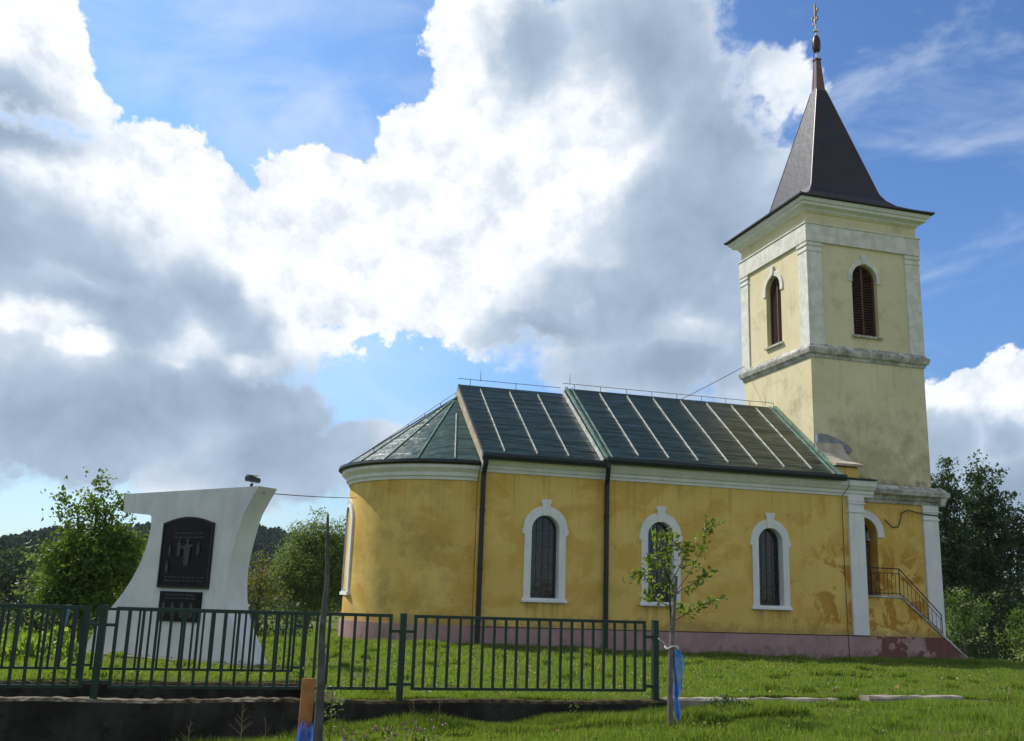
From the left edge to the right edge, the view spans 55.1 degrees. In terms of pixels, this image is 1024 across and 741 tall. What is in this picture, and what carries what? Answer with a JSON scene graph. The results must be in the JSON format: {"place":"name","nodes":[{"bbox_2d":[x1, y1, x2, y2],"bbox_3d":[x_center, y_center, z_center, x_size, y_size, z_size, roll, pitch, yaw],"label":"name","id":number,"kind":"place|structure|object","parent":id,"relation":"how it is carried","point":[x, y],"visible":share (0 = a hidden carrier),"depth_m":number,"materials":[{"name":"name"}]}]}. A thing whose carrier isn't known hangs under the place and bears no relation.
{"place":"outdoors","nodes":[
{"label":"outdoors","id":0,"kind":"place"},
{"bbox_2d":[0,577,1023,740],"bbox_3d":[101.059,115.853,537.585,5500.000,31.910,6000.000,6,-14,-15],"label":"ground","id":1,"kind":"structure","parent":0,"point":[334,623],"depth_m":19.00,"materials":[{"name":"green plant"}]},
{"bbox_2d":[0,535,44,610],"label":"distant tree","id":2,"kind":"object","parent":1,"relation":"on","point":[10,578],"visible":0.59,"depth_m":99.21,"materials":[{"name":"green plant"}]},
{"bbox_2d":[10,547,55,611],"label":"distant tree","id":3,"kind":"object","parent":1,"relation":"on","point":[31,579],"visible":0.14,"depth_m":96.12,"materials":[{"name":"green plant"}]},
{"bbox_2d":[0,626,78,661],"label":"vegetable plants","id":4,"kind":"object","parent":1,"relation":"on","point":[21,645],"visible":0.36,"depth_m":21.69,"materials":[{"name":"green plant"}]},
{"bbox_2d":[55,604,69,647],"bbox_3d":[-10.662,6.073,23.322,0.230,1.000,0.030,6,-14,-15],"label":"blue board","id":5,"kind":"object","parent":1,"relation":"on","point":[68,611],"visible":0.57,"depth_m":23.38,"materials":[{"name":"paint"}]},
{"bbox_2d":[16,466,149,643],"bbox_3d":[-11.588,5.132,26.863,3.049,5.003,3.101,-3,-14,21],"label":"broadleaf tree","id":6,"kind":"object","parent":1,"relation":"on","point":[86,570],"visible":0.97,"depth_m":26.43,"materials":[{"name":"green plant"}]},
{"bbox_2d":[77,538,146,629],"bbox_3d":[-12.087,6.739,30.202,2.978,3.339,2.293,6,-14,-15],"label":"shrub","id":7,"kind":"object","parent":1,"relation":"on","point":[124,582],"visible":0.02,"depth_m":29.95,"materials":[{"name":"green plant"}]},
{"bbox_2d":[0,680,301,699],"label":"channel wall","id":8,"kind":"structure","parent":1,"relation":"on","point":[104,691],"depth_m":16.91,"materials":[{"name":"concrete"}]},
{"bbox_2d":[285,662,305,683],"bbox_3d":[-3.902,5.401,17.509,0.366,0.402,0.385,-4,-14,25],"label":"leafy weed","id":9,"kind":"object","parent":8,"relation":"on","point":[304,667],"visible":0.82,"depth_m":17.54,"materials":[{"name":"green plant"}]},
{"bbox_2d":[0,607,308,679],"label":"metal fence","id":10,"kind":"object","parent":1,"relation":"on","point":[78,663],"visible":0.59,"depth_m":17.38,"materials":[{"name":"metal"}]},
{"bbox_2d":[0,584,314,636],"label":"hedge","id":11,"kind":"object","parent":1,"relation":"on","point":[25,619],"visible":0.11,"depth_m":35.54,"materials":[{"name":"green plant"}]},
{"bbox_2d":[86,486,278,668],"bbox_3d":[-7.949,4.964,23.334,6.050,4.240,0.920,-5,-15,29],"label":"war memorial","id":12,"kind":"object","parent":1,"relation":"on","point":[198,550],"visible":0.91,"depth_m":22.81,"materials":[{"name":"concrete"}]},
{"bbox_2d":[245,474,260,486],"bbox_3d":[-6.016,2.592,22.761,0.171,0.338,0.372,-10,-18,42],"label":"spotlight","id":13,"kind":"object","parent":12,"relation":"attached to","point":[251,478],"visible":0.87,"depth_m":22.73,"materials":[{"name":"metal"}]},
{"bbox_2d":[263,492,350,497],"bbox_3d":[-5.676,3.720,29.110,0.022,1.213,13.230,2,-13,0],"label":"overhead wire","id":14,"kind":"object","parent":12,"relation":"attached to","point":[312,496],"visible":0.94,"depth_m":27.89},
{"bbox_2d":[229,704,251,740],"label":"dry weed","id":15,"kind":"object","parent":1,"relation":"on","point":[241,722],"visible":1,"depth_m":12.84,"materials":[{"name":"brown plant"}]},
{"bbox_2d":[247,557,268,609],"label":"distant tree","id":16,"kind":"object","parent":1,"relation":"on","point":[250,566],"visible":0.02,"depth_m":99.44,"materials":[{"name":"green plant"}]},
{"bbox_2d":[247,549,292,631],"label":"autumn tree","id":17,"kind":"object","parent":1,"relation":"on","point":[258,582],"visible":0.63,"depth_m":43.52,"materials":[{"name":"plant"}]},
{"bbox_2d":[251,506,345,625],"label":"willow like tree","id":18,"kind":"object","parent":1,"relation":"on","point":[306,564],"visible":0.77,"depth_m":49.62,"materials":[{"name":"plant"}]},
{"bbox_2d":[266,565,331,620],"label":"distant tree","id":19,"kind":"object","parent":1,"relation":"on","point":[310,617],"visible":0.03,"depth_m":98.70,"materials":[{"name":"green plant"}]},
{"bbox_2d":[297,678,315,735],"bbox_3d":[-2.502,4.209,11.889,0.185,0.920,0.030,9,-15,-29],"label":"plank","id":20,"kind":"object","parent":1,"relation":"on","point":[306,701],"visible":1,"depth_m":11.91,"materials":[{"name":"brown wood"}]},
{"bbox_2d":[313,513,329,740],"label":"pole","id":21,"kind":"object","parent":1,"relation":"on","point":[318,715],"visible":1,"depth_m":11.84,"materials":[{"name":"grey wood"}]},
{"bbox_2d":[296,721,322,740],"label":"blue net","id":22,"kind":"object","parent":21,"relation":"attached to","point":[307,736],"visible":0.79,"depth_m":11.67,"materials":[{"name":"blue plastic"}]},
{"bbox_2d":[314,683,329,697],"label":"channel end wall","id":23,"kind":"structure","parent":1,"relation":"on","point":[325,695],"depth_m":15.71,"materials":[{"name":"concrete"}]},
{"bbox_2d":[0,696,666,740],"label":"retaining wall","id":24,"kind":"structure","parent":1,"relation":"on","point":[36,718],"depth_m":13.14,"materials":[{"name":"concrete"}]},
{"bbox_2d":[0,603,658,700],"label":"metal fence","id":25,"kind":"object","parent":24,"relation":"on","point":[102,624],"visible":0.98,"depth_m":13.97,"materials":[{"name":"metal"}]},
{"bbox_2d":[324,684,345,740],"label":"leafy weed","id":26,"kind":"object","parent":1,"relation":"on","point":[333,704],"visible":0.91,"depth_m":11.92,"materials":[{"name":"green plant"}]},
{"bbox_2d":[326,726,371,740],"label":"clover plant","id":27,"kind":"object","parent":1,"relation":"on","point":[355,733],"visible":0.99,"depth_m":11.81,"materials":[{"name":"green plant"}]},
{"bbox_2d":[367,725,404,740],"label":"clover plant","id":28,"kind":"object","parent":1,"relation":"on","point":[382,734],"visible":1,"depth_m":11.75,"materials":[{"name":"green plant"}]},
{"bbox_2d":[392,719,446,740],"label":"clover plant","id":29,"kind":"object","parent":1,"relation":"on","point":[414,735],"visible":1,"depth_m":11.72,"materials":[{"name":"green plant"}]},
{"bbox_2d":[0,521,1023,628],"bbox_3d":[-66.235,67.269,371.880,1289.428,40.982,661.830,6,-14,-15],"label":"forest","id":30,"kind":"object","parent":1,"relation":"on","point":[266,539],"visible":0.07,"depth_m":345.02,"materials":[{"name":"green plant"}]},
{"bbox_2d":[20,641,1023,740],"bbox_3d":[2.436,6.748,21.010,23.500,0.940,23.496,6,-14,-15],"label":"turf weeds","id":31,"kind":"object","parent":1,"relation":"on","point":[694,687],"visible":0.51,"depth_m":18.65,"materials":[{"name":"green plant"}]},
{"bbox_2d":[566,692,578,714],"bbox_3d":[0.893,4.955,14.378,0.193,0.470,0.192,11,-16,-34],"label":"leafy weed","id":32,"kind":"object","parent":1,"relation":"on","point":[572,705],"visible":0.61,"depth_m":14.40,"materials":[{"name":"green plant"}]},
{"bbox_2d":[338,3,969,659],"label":"church","id":33,"kind":"structure","parent":1,"relation":"on","point":[804,471],"depth_m":37.04,"materials":[{"name":"yellow paint"}]},
{"bbox_2d":[682,366,743,398],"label":"overhead wire","id":34,"kind":"object","parent":33,"relation":"attached to","point":[710,384],"visible":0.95,"depth_m":43.78,"materials":[{"name":"grey metal"}]},
{"bbox_2d":[866,543,871,594],"bbox_3d":[13.878,8.008,39.438,1.280,2.140,0.144,6,-14,-15],"label":"door","id":35,"kind":"structure","parent":33,"relation":"in","point":[868,561],"depth_m":39.60,"materials":[{"name":"brown wood"}]},
{"bbox_2d":[942,516,1023,526],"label":"overhead wire","id":36,"kind":"object","parent":33,"relation":"attached to","point":[981,521],"visible":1,"depth_m":41.08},
{"bbox_2d":[667,576,677,727],"bbox_3d":[2.289,4.040,13.993,0.196,2.182,0.078,12,-16,-37],"label":"wooden stake","id":37,"kind":"object","parent":1,"relation":"on","point":[670,679],"visible":0.81,"depth_m":13.91,"materials":[{"name":"grey wood"}]},
{"bbox_2d":[622,514,727,721],"bbox_3d":[2.323,3.570,14.163,1.729,3.079,0.752,6,-14,-15],"label":"sapling","id":38,"kind":"object","parent":1,"relation":"on","point":[667,550],"visible":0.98,"depth_m":14.28,"materials":[{"name":"green plant"}]},
{"bbox_2d":[658,638,678,649],"bbox_3d":[2.214,3.898,14.003,0.365,0.158,0.158,7,-14,-20],"label":"twine tie","id":39,"kind":"object","parent":38,"relation":"attached to","point":[675,646],"visible":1,"depth_m":13.95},
{"bbox_2d":[698,693,753,711],"bbox_3d":[3.221,4.858,14.094,1.210,0.452,0.722,6,-14,-15],"label":"weed patch","id":40,"kind":"object","parent":1,"relation":"on","point":[724,698],"visible":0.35,"depth_m":14.06,"materials":[{"name":"green plant"}]},
{"bbox_2d":[662,697,838,707],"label":"kerb slab","id":41,"kind":"structure","parent":1,"relation":"on","point":[685,702],"depth_m":15.32,"materials":[{"name":"concrete"}]},
{"bbox_2d":[859,695,963,701],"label":"kerb slab","id":42,"kind":"structure","parent":1,"relation":"on","point":[877,698],"depth_m":16.18,"materials":[{"name":"concrete"}]},
{"bbox_2d":[931,455,988,645],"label":"tall tree","id":43,"kind":"object","parent":1,"relation":"on","point":[955,568],"visible":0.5,"depth_m":52.20,"materials":[{"name":"green plant"}]},
{"bbox_2d":[943,585,994,656],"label":"flowering shrub","id":44,"kind":"object","parent":1,"relation":"on","point":[967,606],"visible":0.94,"depth_m":46.30,"materials":[{"name":"plant"}]},
{"bbox_2d":[944,578,1023,661],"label":"dark shrub","id":45,"kind":"object","parent":1,"relation":"on","point":[979,646],"visible":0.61,"depth_m":49.32,"materials":[{"name":"green plant"}]},
{"bbox_2d":[952,449,1023,658],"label":"tall tree","id":46,"kind":"object","parent":1,"relation":"on","point":[996,561],"visible":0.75,"depth_m":53.82,"materials":[{"name":"green plant"}]},
{"bbox_2d":[993,603,1023,657],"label":"shrub","id":47,"kind":"object","parent":1,"relation":"on","point":[1013,633],"visible":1,"depth_m":46.54,"materials":[{"name":"green plant"}]},
{"bbox_2d":[0,0,1023,576],"label":"sky","id":48,"kind":"structure","parent":0,"point":[267,239],"materials":[{"name":"blue"}]},
{"bbox_2d":[15,642,1017,694],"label":"lawn flowers","id":49,"kind":"object","parent":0,"point":[611,657],"visible":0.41,"depth_m":21.87,"materials":[{"name":"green plant"}]},
{"bbox_2d":[108,643,1015,740],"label":"dry leaves","id":50,"kind":"object","parent":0,"point":[897,686],"visible":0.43,"depth_m":19.57,"materials":[{"name":"brown plant"}]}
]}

